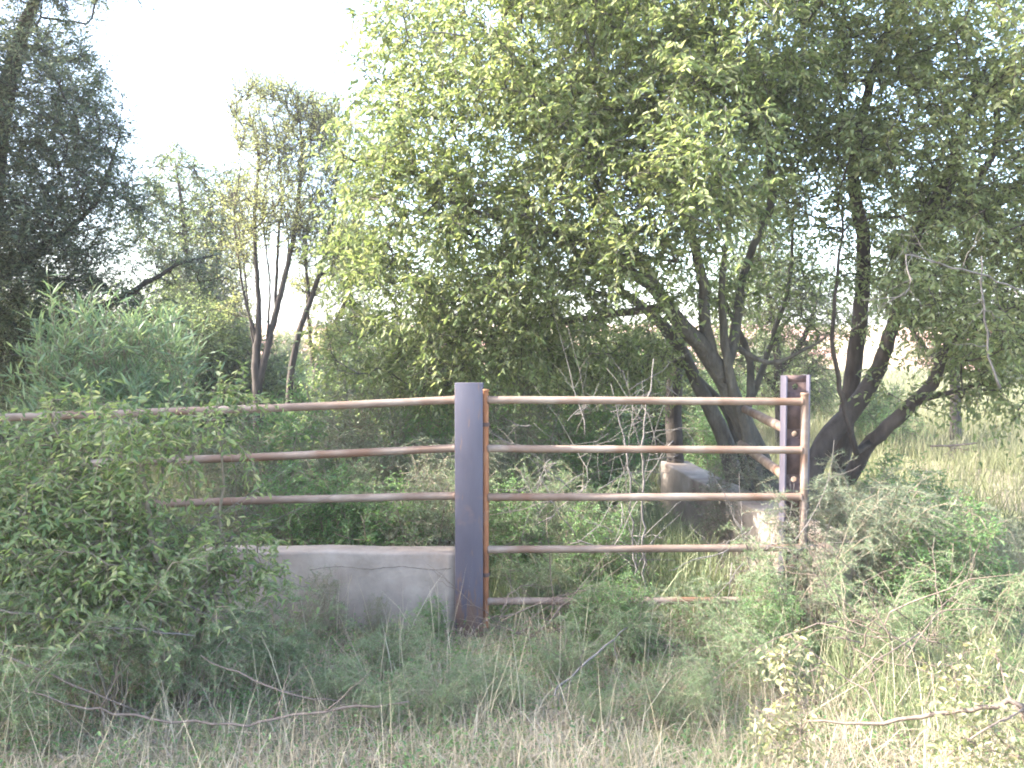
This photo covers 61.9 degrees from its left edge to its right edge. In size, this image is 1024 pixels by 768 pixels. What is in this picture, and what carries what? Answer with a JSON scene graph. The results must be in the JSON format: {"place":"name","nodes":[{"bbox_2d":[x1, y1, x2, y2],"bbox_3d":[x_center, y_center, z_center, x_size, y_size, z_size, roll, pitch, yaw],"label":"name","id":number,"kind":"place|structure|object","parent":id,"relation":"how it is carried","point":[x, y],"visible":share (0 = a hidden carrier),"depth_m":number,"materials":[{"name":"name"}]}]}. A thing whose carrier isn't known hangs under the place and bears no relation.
{"place":"outdoors","nodes":[
{"label":"outdoors","id":0,"kind":"place"},
{"bbox_2d":[121,465,757,622],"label":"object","id":1,"kind":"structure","parent":0,"point":[708,567],"depth_m":6.06,"materials":[{"name":"green plant"}]},
{"bbox_2d":[0,324,1023,767],"bbox_3d":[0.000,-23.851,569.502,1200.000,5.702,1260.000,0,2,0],"label":"ground","id":2,"kind":"structure","parent":0,"point":[870,350],"depth_m":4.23,"materials":[{"name":"green plant"}]},
{"bbox_2d":[0,583,155,762],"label":"feathery shrub","id":3,"kind":"object","parent":2,"relation":"on","point":[14,717],"visible":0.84,"depth_m":3.50,"materials":[{"name":"green plant"}]},
{"bbox_2d":[0,501,174,703],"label":"feathery shrub","id":4,"kind":"object","parent":2,"relation":"on","point":[29,628],"visible":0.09,"depth_m":3.96,"materials":[{"name":"green plant"}]},
{"bbox_2d":[0,505,224,727],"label":"feathery shrub","id":5,"kind":"object","parent":2,"relation":"on","point":[30,598],"visible":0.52,"depth_m":3.70,"materials":[{"name":"green plant"}]},
{"bbox_2d":[0,265,225,555],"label":"willow shrub","id":6,"kind":"object","parent":2,"relation":"on","point":[130,384],"visible":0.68,"depth_m":5.94,"materials":[{"name":"green plant"}]},
{"bbox_2d":[0,0,253,440],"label":"dark tree","id":7,"kind":"object","parent":2,"relation":"on","point":[30,241],"visible":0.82,"depth_m":7.91,"materials":[{"name":"green plant"}]},
{"bbox_2d":[0,359,334,705],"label":"leafy bush","id":8,"kind":"object","parent":2,"relation":"on","point":[64,517],"visible":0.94,"depth_m":3.94,"materials":[{"name":"green plant"}]},
{"bbox_2d":[105,275,262,442],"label":"background shrub","id":9,"kind":"object","parent":2,"relation":"on","point":[207,350],"visible":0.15,"depth_m":14.87,"materials":[{"name":"green plant"}]},
{"bbox_2d":[102,128,283,378],"bbox_3d":[-6.348,-1.944,16.986,3.494,6.288,3.146,0,2,0],"label":"background tree","id":10,"kind":"object","parent":2,"relation":"on","point":[187,219],"visible":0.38,"depth_m":16.57,"materials":[{"name":"green plant"}]},
{"bbox_2d":[77,565,323,727],"bbox_3d":[-1.416,1.238,4.019,1.044,0.783,0.992,0,2,-4],"label":"feathery shrub","id":11,"kind":"object","parent":2,"relation":"on","point":[211,645],"visible":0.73,"depth_m":3.92,"materials":[{"name":"green plant"}]},
{"bbox_2d":[25,655,409,754],"bbox_3d":[-1.203,1.355,3.605,1.525,0.475,0.174,-1,2,-13],"label":"fallen branch","id":12,"kind":"object","parent":2,"relation":"on","point":[328,710],"visible":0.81,"depth_m":3.54,"materials":[{"name":"brown wood"}]},
{"bbox_2d":[155,413,300,566],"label":"weed bush","id":13,"kind":"object","parent":2,"relation":"on","point":[214,490],"visible":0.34,"depth_m":6.29,"materials":[{"name":"green plant"}]},
{"bbox_2d":[176,292,312,439],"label":"background shrub","id":14,"kind":"object","parent":2,"relation":"on","point":[277,372],"visible":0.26,"depth_m":15.85,"materials":[{"name":"green plant"}]},
{"bbox_2d":[195,593,348,695],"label":"feathery shrub","id":15,"kind":"object","parent":2,"relation":"on","point":[279,654],"visible":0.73,"depth_m":4.20,"materials":[{"name":"green plant"}]},
{"bbox_2d":[192,48,353,438],"bbox_3d":[-3.586,-1.841,12.975,2.514,6.248,2.263,-1,2,-14],"label":"slender tree","id":16,"kind":"object","parent":2,"relation":"on","point":[253,228],"visible":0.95,"depth_m":12.72,"materials":[{"name":"green plant"}]},
{"bbox_2d":[210,442,343,544],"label":"feathery shrub","id":17,"kind":"object","parent":2,"relation":"on","point":[302,460],"visible":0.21,"depth_m":6.87,"materials":[{"name":"green plant"}]},
{"bbox_2d":[201,379,357,544],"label":"weed bush","id":18,"kind":"object","parent":2,"relation":"on","point":[287,438],"visible":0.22,"depth_m":7.47,"materials":[{"name":"green plant"}]},
{"bbox_2d":[233,448,374,545],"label":"weed bush","id":19,"kind":"object","parent":2,"relation":"on","point":[328,522],"visible":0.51,"depth_m":5.95,"materials":[{"name":"green plant"}]},
{"bbox_2d":[184,545,454,633],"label":"concrete wall","id":20,"kind":"structure","parent":2,"relation":"on","point":[400,576],"depth_m":5.12,"materials":[{"name":"grey concrete"}]},
{"bbox_2d":[288,564,353,644],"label":"weed bush","id":21,"kind":"object","parent":2,"relation":"on","point":[320,604],"visible":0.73,"depth_m":4.88,"materials":[{"name":"green plant"}]},
{"bbox_2d":[277,638,379,709],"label":"feathery shrub","id":22,"kind":"object","parent":2,"relation":"on","point":[319,677],"visible":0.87,"depth_m":3.98,"materials":[{"name":"green plant"}]},
{"bbox_2d":[266,55,391,436],"bbox_3d":[-2.882,-1.859,13.461,2.144,6.304,1.994,0,2,0],"label":"slender tree","id":23,"kind":"object","parent":2,"relation":"on","point":[306,262],"visible":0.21,"depth_m":13.32,"materials":[{"name":"green plant"}]},
{"bbox_2d":[265,210,398,448],"bbox_3d":[-2.830,-0.856,13.907,2.298,4.408,2.048,-1,2,-16],"label":"slender tree","id":24,"kind":"object","parent":2,"relation":"on","point":[302,281],"visible":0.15,"depth_m":13.80,"materials":[{"name":"green plant"}]},
{"bbox_2d":[296,458,396,545],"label":"weed bush","id":25,"kind":"object","parent":2,"relation":"on","point":[331,490],"visible":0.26,"depth_m":5.99,"materials":[{"name":"green plant"}]},
{"bbox_2d":[283,376,431,544],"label":"weed bush","id":26,"kind":"object","parent":2,"relation":"on","point":[342,436],"visible":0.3,"depth_m":7.16,"materials":[{"name":"green plant"}]},
{"bbox_2d":[279,321,442,490],"bbox_3d":[-1.549,0.336,9.343,1.929,2.188,1.456,-1,2,-22],"label":"weed bush","id":27,"kind":"object","parent":2,"relation":"on","point":[350,392],"visible":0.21,"depth_m":9.18,"materials":[{"name":"green plant"}]},
{"bbox_2d":[323,654,429,729],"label":"feathery shrub","id":28,"kind":"object","parent":2,"relation":"on","point":[373,695],"visible":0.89,"depth_m":3.81,"materials":[{"name":"green plant"}]},
{"bbox_2d":[319,465,446,545],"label":"weed bush","id":29,"kind":"object","parent":2,"relation":"on","point":[373,540],"visible":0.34,"depth_m":5.79,"materials":[{"name":"green plant"}]},
{"bbox_2d":[322,423,453,513],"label":"feathery shrub","id":30,"kind":"object","parent":2,"relation":"on","point":[369,443],"visible":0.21,"depth_m":7.19,"materials":[{"name":"green plant"}]},
{"bbox_2d":[340,607,445,680],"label":"feathery shrub","id":31,"kind":"object","parent":2,"relation":"on","point":[403,647],"visible":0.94,"depth_m":4.38,"materials":[{"name":"green plant"}]},
{"bbox_2d":[286,298,504,472],"bbox_3d":[-1.289,0.225,11.305,3.364,2.759,2.120,-1,2,-23],"label":"background shrub","id":32,"kind":"object","parent":2,"relation":"on","point":[331,375],"visible":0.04,"depth_m":10.96,"materials":[{"name":"green plant"}]},
{"bbox_2d":[81,502,739,637],"bbox_3d":[-0.502,1.313,7.134,4.738,0.382,4.309,0,2,0],"label":"pen ground cover","id":33,"kind":"object","parent":2,"relation":"on","point":[657,574],"visible":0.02,"depth_m":6.12,"materials":[{"name":"green plant"}]},
{"bbox_2d":[366,438,489,545],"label":"weed bush","id":34,"kind":"object","parent":2,"relation":"on","point":[436,480],"visible":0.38,"depth_m":5.76,"materials":[{"name":"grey plant"}]},
{"bbox_2d":[363,375,492,525],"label":"weed bush","id":35,"kind":"object","parent":2,"relation":"on","point":[442,434],"visible":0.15,"depth_m":7.86,"materials":[{"name":"green plant"}]},
{"bbox_2d":[349,460,512,545],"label":"feathery shrub","id":36,"kind":"object","parent":2,"relation":"on","point":[416,508],"visible":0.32,"depth_m":5.83,"materials":[{"name":"green plant"}]},
{"bbox_2d":[412,594,450,645],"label":"weed bush","id":37,"kind":"object","parent":2,"relation":"on","point":[429,614],"visible":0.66,"depth_m":4.93,"materials":[{"name":"green plant"}]},
{"bbox_2d":[392,652,497,730],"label":"feathery shrub","id":38,"kind":"object","parent":2,"relation":"on","point":[451,702],"visible":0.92,"depth_m":3.87,"materials":[{"name":"green plant"}]},
{"bbox_2d":[403,417,529,512],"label":"feathery shrub","id":39,"kind":"object","parent":2,"relation":"on","point":[500,455],"visible":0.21,"depth_m":7.02,"materials":[{"name":"green plant"}]},
{"bbox_2d":[455,382,483,636],"bbox_3d":[-0.255,0.867,5.139,0.166,1.756,0.151,0,2,0],"label":"gate post","id":40,"kind":"object","parent":2,"relation":"on","point":[469,477],"visible":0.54,"depth_m":5.06,"materials":[{"name":"grey metal"}]},
{"bbox_2d":[0,395,454,511],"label":"pipe fence","id":41,"kind":"object","parent":40,"relation":"attached to","point":[342,453],"visible":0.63,"depth_m":5.05,"materials":[{"name":"brown metal"}]},
{"bbox_2d":[433,638,522,706],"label":"feathery shrub","id":42,"kind":"object","parent":2,"relation":"on","point":[477,676],"visible":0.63,"depth_m":4.12,"materials":[{"name":"green plant"}]},
{"bbox_2d":[458,650,549,720],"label":"feathery shrub","id":43,"kind":"object","parent":2,"relation":"on","point":[522,688],"visible":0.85,"depth_m":3.94,"materials":[{"name":"green plant"}]},
{"bbox_2d":[0,574,1023,767],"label":"green grass","id":44,"kind":"structure","parent":2,"relation":"on","point":[516,748],"depth_m":3.83,"materials":[{"name":"green plant"}]},
{"bbox_2d":[0,395,1023,610],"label":"tall field grass","id":45,"kind":"structure","parent":2,"relation":"on","point":[1000,460],"depth_m":11.40,"materials":[{"name":"green plant"}]},
{"bbox_2d":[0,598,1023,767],"bbox_3d":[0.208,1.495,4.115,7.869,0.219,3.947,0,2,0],"label":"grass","id":46,"kind":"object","parent":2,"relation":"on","point":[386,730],"depth_m":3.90,"materials":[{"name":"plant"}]},
{"bbox_2d":[0,603,1023,767],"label":"leaf litter","id":47,"kind":"object","parent":2,"relation":"on","point":[400,730],"visible":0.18,"depth_m":3.89,"materials":[{"name":"brown plant"}]},
{"bbox_2d":[2,558,1023,767],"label":"tall grass stalks","id":48,"kind":"object","parent":2,"relation":"on","point":[528,632],"depth_m":3.75,"materials":[{"name":"plant"}]},
{"bbox_2d":[443,362,582,492],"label":"weed bush","id":49,"kind":"object","parent":2,"relation":"on","point":[503,414],"visible":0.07,"depth_m":9.25,"materials":[{"name":"green plant"}]},
{"bbox_2d":[391,517,641,665],"bbox_3d":[-0.003,1.435,5.044,1.481,1.222,1.198,0,2,0],"label":"dead brush","id":50,"kind":"object","parent":2,"relation":"on","point":[549,621],"visible":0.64,"depth_m":4.88,"materials":[{"name":"brown plant"}]},
{"bbox_2d":[454,459,581,581],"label":"feathery shrub","id":51,"kind":"object","parent":2,"relation":"on","point":[550,507],"visible":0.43,"depth_m":5.93,"materials":[{"name":"green plant"}]},
{"bbox_2d":[489,470,559,596],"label":"weed bush","id":52,"kind":"object","parent":2,"relation":"on","point":[516,534],"visible":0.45,"depth_m":5.79,"materials":[{"name":"green plant"}]},
{"bbox_2d":[489,373,583,524],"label":"weed bush","id":53,"kind":"object","parent":2,"relation":"on","point":[530,442],"visible":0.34,"depth_m":7.45,"materials":[{"name":"green plant"}]},
{"bbox_2d":[489,533,595,618],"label":"feathery shrub","id":54,"kind":"object","parent":2,"relation":"on","point":[526,572],"visible":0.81,"depth_m":5.41,"materials":[{"name":"green plant"}]},
{"bbox_2d":[426,304,659,479],"bbox_3d":[0.272,0.239,11.204,3.364,2.759,2.119,2,3,44],"label":"background shrub","id":55,"kind":"object","parent":2,"relation":"on","point":[612,408],"visible":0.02,"depth_m":10.52,"materials":[{"name":"green plant"}]},
{"bbox_2d":[515,611,627,691],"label":"feathery shrub","id":56,"kind":"object","parent":2,"relation":"on","point":[553,666],"visible":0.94,"depth_m":4.35,"materials":[{"name":"green plant"}]},
{"bbox_2d":[504,453,641,568],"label":"feathery shrub","id":57,"kind":"object","parent":2,"relation":"on","point":[530,482],"visible":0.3,"depth_m":6.30,"materials":[{"name":"green plant"}]},
{"bbox_2d":[274,0,876,501],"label":"leafy tree","id":58,"kind":"object","parent":2,"relation":"on","point":[670,162],"visible":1,"depth_m":6.21,"materials":[{"name":"green plant"}]},
{"bbox_2d":[517,371,653,520],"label":"weed bush","id":59,"kind":"object","parent":2,"relation":"on","point":[575,464],"visible":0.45,"depth_m":7.97,"materials":[{"name":"green plant"}]},
{"bbox_2d":[489,303,682,573],"bbox_3d":[0.347,0.398,5.633,1.592,1.946,0.906,0,2,0],"label":"dead brush","id":60,"kind":"object","parent":2,"relation":"on","point":[551,491],"visible":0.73,"depth_m":5.58,"materials":[{"name":"grey plant"}]},
{"bbox_2d":[561,576,611,650],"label":"weed bush","id":61,"kind":"object","parent":2,"relation":"on","point":[578,615],"visible":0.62,"depth_m":4.86,"materials":[{"name":"green plant"}]},
{"bbox_2d":[558,672,636,730],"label":"feathery shrub","id":62,"kind":"object","parent":2,"relation":"on","point":[605,708],"visible":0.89,"depth_m":3.94,"materials":[{"name":"green plant"}]},
{"bbox_2d":[544,501,654,596],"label":"weed bush","id":63,"kind":"object","parent":2,"relation":"on","point":[600,539],"visible":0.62,"depth_m":5.70,"materials":[{"name":"green plant"}]},
{"bbox_2d":[546,458,655,569],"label":"feathery shrub","id":64,"kind":"object","parent":2,"relation":"on","point":[637,505],"visible":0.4,"depth_m":6.36,"materials":[{"name":"green plant"}]},
{"bbox_2d":[580,414,662,518],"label":"weed bush","id":65,"kind":"object","parent":2,"relation":"on","point":[633,455],"visible":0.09,"depth_m":8.31,"materials":[{"name":"green plant"}]},
{"bbox_2d":[589,565,656,659],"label":"weed bush","id":66,"kind":"object","parent":2,"relation":"on","point":[615,600],"visible":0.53,"depth_m":4.75,"materials":[{"name":"green plant"}]},
{"bbox_2d":[223,366,1023,418],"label":"field grass","id":67,"kind":"structure","parent":2,"relation":"on","point":[893,379],"depth_m":35.21,"materials":[{"name":"plant"}]},
{"bbox_2d":[566,575,691,671],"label":"feathery shrub","id":68,"kind":"object","parent":2,"relation":"on","point":[637,631],"visible":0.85,"depth_m":4.65,"materials":[{"name":"green plant"}]},
{"bbox_2d":[607,358,681,596],"bbox_3d":[0.866,0.596,5.374,0.559,1.515,0.306,-1,3,-29],"label":"dead sapling","id":69,"kind":"object","parent":2,"relation":"on","point":[644,534],"visible":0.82,"depth_m":5.35,"materials":[{"name":"wood"}]},
{"bbox_2d":[483,389,808,627],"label":"metal gate","id":70,"kind":"structure","parent":2,"relation":"on","point":[802,401],"depth_m":5.09,"materials":[{"name":"brown metal"}]},
{"bbox_2d":[595,348,709,531],"bbox_3d":[0.938,0.483,5.976,1.044,1.470,0.629,1,3,31],"label":"dead brush","id":71,"kind":"object","parent":2,"relation":"on","point":[670,389],"visible":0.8,"depth_m":5.94,"materials":[{"name":"plant"}]},
{"bbox_2d":[607,314,710,464],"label":"background shrub","id":72,"kind":"object","parent":2,"relation":"on","point":[686,392],"visible":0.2,"depth_m":12.89,"materials":[{"name":"green plant"}]},
{"bbox_2d":[611,655,725,735],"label":"feathery shrub","id":73,"kind":"object","parent":2,"relation":"on","point":[669,704],"visible":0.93,"depth_m":3.93,"materials":[{"name":"green plant"}]},
{"bbox_2d":[665,366,683,462],"bbox_3d":[1.742,0.676,9.136,0.212,1.729,0.212,0,2,0],"label":"wooden post","id":74,"kind":"object","parent":2,"relation":"on","point":[674,418],"visible":0.38,"depth_m":9.06,"materials":[{"name":"brown wood"}]},
{"bbox_2d":[682,405,727,476],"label":"weed bush","id":75,"kind":"object","parent":2,"relation":"on","point":[706,457],"visible":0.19,"depth_m":9.39,"materials":[{"name":"green plant"}]},
{"bbox_2d":[667,628,768,724],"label":"feathery shrub","id":76,"kind":"object","parent":2,"relation":"on","point":[705,676],"visible":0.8,"depth_m":3.94,"materials":[{"name":"green plant"}]},
{"bbox_2d":[686,442,776,564],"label":"weed bush","id":77,"kind":"object","parent":2,"relation":"on","point":[723,479],"visible":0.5,"depth_m":6.94,"materials":[{"name":"green plant"}]},
{"bbox_2d":[665,570,809,672],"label":"feathery shrub","id":78,"kind":"object","parent":2,"relation":"on","point":[718,610],"visible":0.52,"depth_m":4.71,"materials":[{"name":"green plant"}]},
{"bbox_2d":[661,461,851,611],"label":"concrete side wall","id":79,"kind":"structure","parent":2,"relation":"on","point":[678,477],"depth_m":7.29,"materials":[{"name":"grey concrete"}]},
{"bbox_2d":[694,600,841,701],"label":"feathery shrub","id":80,"kind":"object","parent":2,"relation":"on","point":[736,639],"visible":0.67,"depth_m":4.18,"materials":[{"name":"green plant"}]},
{"bbox_2d":[675,445,861,655],"bbox_3d":[1.500,0.989,4.963,1.054,1.371,1.096,1,2,18],"label":"dead brush","id":81,"kind":"object","parent":2,"relation":"on","point":[735,572],"visible":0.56,"depth_m":4.92,"materials":[{"name":"brown plant"}]},
{"bbox_2d":[724,579,813,674],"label":"weed bush","id":82,"kind":"object","parent":2,"relation":"on","point":[765,612],"visible":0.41,"depth_m":4.52,"materials":[{"name":"green plant"}]},
{"bbox_2d":[683,155,877,445],"bbox_3d":[4.260,-1.364,13.969,3.262,4.850,2.532,0,2,0],"label":"background tree","id":83,"kind":"object","parent":2,"relation":"on","point":[769,308],"visible":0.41,"depth_m":13.68,"materials":[{"name":"green plant"}]},
{"bbox_2d":[741,338,842,425],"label":"background shrub","id":84,"kind":"object","parent":2,"relation":"on","point":[761,395],"visible":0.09,"depth_m":18.81,"materials":[{"name":"green plant"}]},
{"bbox_2d":[778,374,810,625],"bbox_3d":[1.741,0.816,5.277,0.152,1.748,0.104,0,2,0],"label":"latch post","id":85,"kind":"object","parent":2,"relation":"on","point":[790,423],"visible":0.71,"depth_m":5.25,"materials":[{"name":"grey metal"}]},
{"bbox_2d":[737,405,796,481],"bbox_3d":[1.875,0.415,6.337,0.080,0.423,1.980,0,2,5],"label":"side rail fence","id":86,"kind":"object","parent":85,"relation":"attached to","point":[762,459],"visible":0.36,"depth_m":6.21,"materials":[{"name":"metal"}]},
{"bbox_2d":[715,514,877,648],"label":"feathery shrub","id":87,"kind":"object","parent":2,"relation":"on","point":[769,573],"visible":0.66,"depth_m":4.74,"materials":[{"name":"green plant"}]},
{"bbox_2d":[740,476,922,642],"bbox_3d":[1.867,1.018,5.006,0.974,1.007,1.150,1,3,32],"label":"feathery shrub","id":88,"kind":"object","parent":2,"relation":"on","point":[830,572],"visible":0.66,"depth_m":4.95,"materials":[{"name":"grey plant"}]},
{"bbox_2d":[760,446,919,595],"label":"feathery shrub","id":89,"kind":"object","parent":2,"relation":"on","point":[858,490],"visible":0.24,"depth_m":5.78,"materials":[{"name":"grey plant"}]},
{"bbox_2d":[675,492,1023,739],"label":"dead brush","id":90,"kind":"object","parent":2,"relation":"on","point":[885,629],"visible":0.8,"depth_m":3.86,"materials":[{"name":"brown plant"}]},
{"bbox_2d":[711,0,1023,526],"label":"leafy tree","id":91,"kind":"object","parent":2,"relation":"on","point":[855,139],"visible":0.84,"depth_m":6.48,"materials":[{"name":"green plant"}]},
{"bbox_2d":[843,215,1023,336],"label":"dead branch","id":92,"kind":"object","parent":91,"relation":"attached to","point":[947,266],"visible":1,"depth_m":5.36,"materials":[{"name":"wood"}]},
{"bbox_2d":[783,449,971,624],"bbox_3d":[2.188,0.967,5.170,1.016,1.050,1.200,1,3,26],"label":"feathery shrub","id":93,"kind":"object","parent":2,"relation":"on","point":[911,522],"visible":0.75,"depth_m":5.04,"materials":[{"name":"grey plant"}]},
{"bbox_2d":[807,540,947,679],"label":"feathery shrub","id":94,"kind":"object","parent":2,"relation":"on","point":[842,592],"visible":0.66,"depth_m":4.33,"materials":[{"name":"green plant"}]},
{"bbox_2d":[744,626,1023,767],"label":"yellow leaved sapling","id":95,"kind":"object","parent":2,"relation":"on","point":[965,746],"visible":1,"depth_m":2.83,"materials":[{"name":"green plant"}]},
{"bbox_2d":[838,375,932,454],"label":"background shrub","id":96,"kind":"object","parent":2,"relation":"on","point":[868,412],"visible":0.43,"depth_m":13.69,"materials":[{"name":"green plant"}]},
{"bbox_2d":[782,590,1023,765],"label":"grass tufts","id":97,"kind":"object","parent":2,"relation":"on","point":[883,687],"visible":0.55,"depth_m":4.03,"materials":[{"name":"green plant"}]},
{"bbox_2d":[845,446,966,574],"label":"weed bush","id":98,"kind":"object","parent":2,"relation":"on","point":[884,463],"visible":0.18,"depth_m":6.38,"materials":[{"name":"green plant"}]},
{"bbox_2d":[842,565,995,690],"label":"feathery shrub","id":99,"kind":"object","parent":2,"relation":"on","point":[901,632],"visible":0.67,"depth_m":4.17,"materials":[{"name":"green plant"}]},
{"bbox_2d":[844,160,1023,439],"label":"background tree","id":100,"kind":"object","parent":2,"relation":"on","point":[957,417],"visible":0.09,"depth_m":14.95,"materials":[{"name":"green plant"}]},
{"bbox_2d":[864,481,1023,656],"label":"weed bush","id":101,"kind":"object","parent":2,"relation":"on","point":[951,543],"visible":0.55,"depth_m":4.88,"materials":[{"name":"green plant"}]},
{"bbox_2d":[865,476,1023,608],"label":"feathery shrub","id":102,"kind":"object","parent":2,"relation":"on","point":[986,508],"visible":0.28,"depth_m":5.35,"materials":[{"name":"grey plant"}]},
{"bbox_2d":[923,508,1023,656],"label":"feathery shrub","id":103,"kind":"object","parent":2,"relation":"on","point":[1011,600],"visible":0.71,"depth_m":4.60,"materials":[{"name":"green plant"}]},
{"bbox_2d":[985,515,1023,620],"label":"feathery shrub","id":104,"kind":"object","parent":2,"relation":"on","point":[1016,555],"visible":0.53,"depth_m":5.32,"materials":[{"name":"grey plant"}]},
{"bbox_2d":[0,0,1023,324],"label":"sky","id":105,"kind":"structure","parent":0,"point":[175,69],"materials":[{"name":"white"}]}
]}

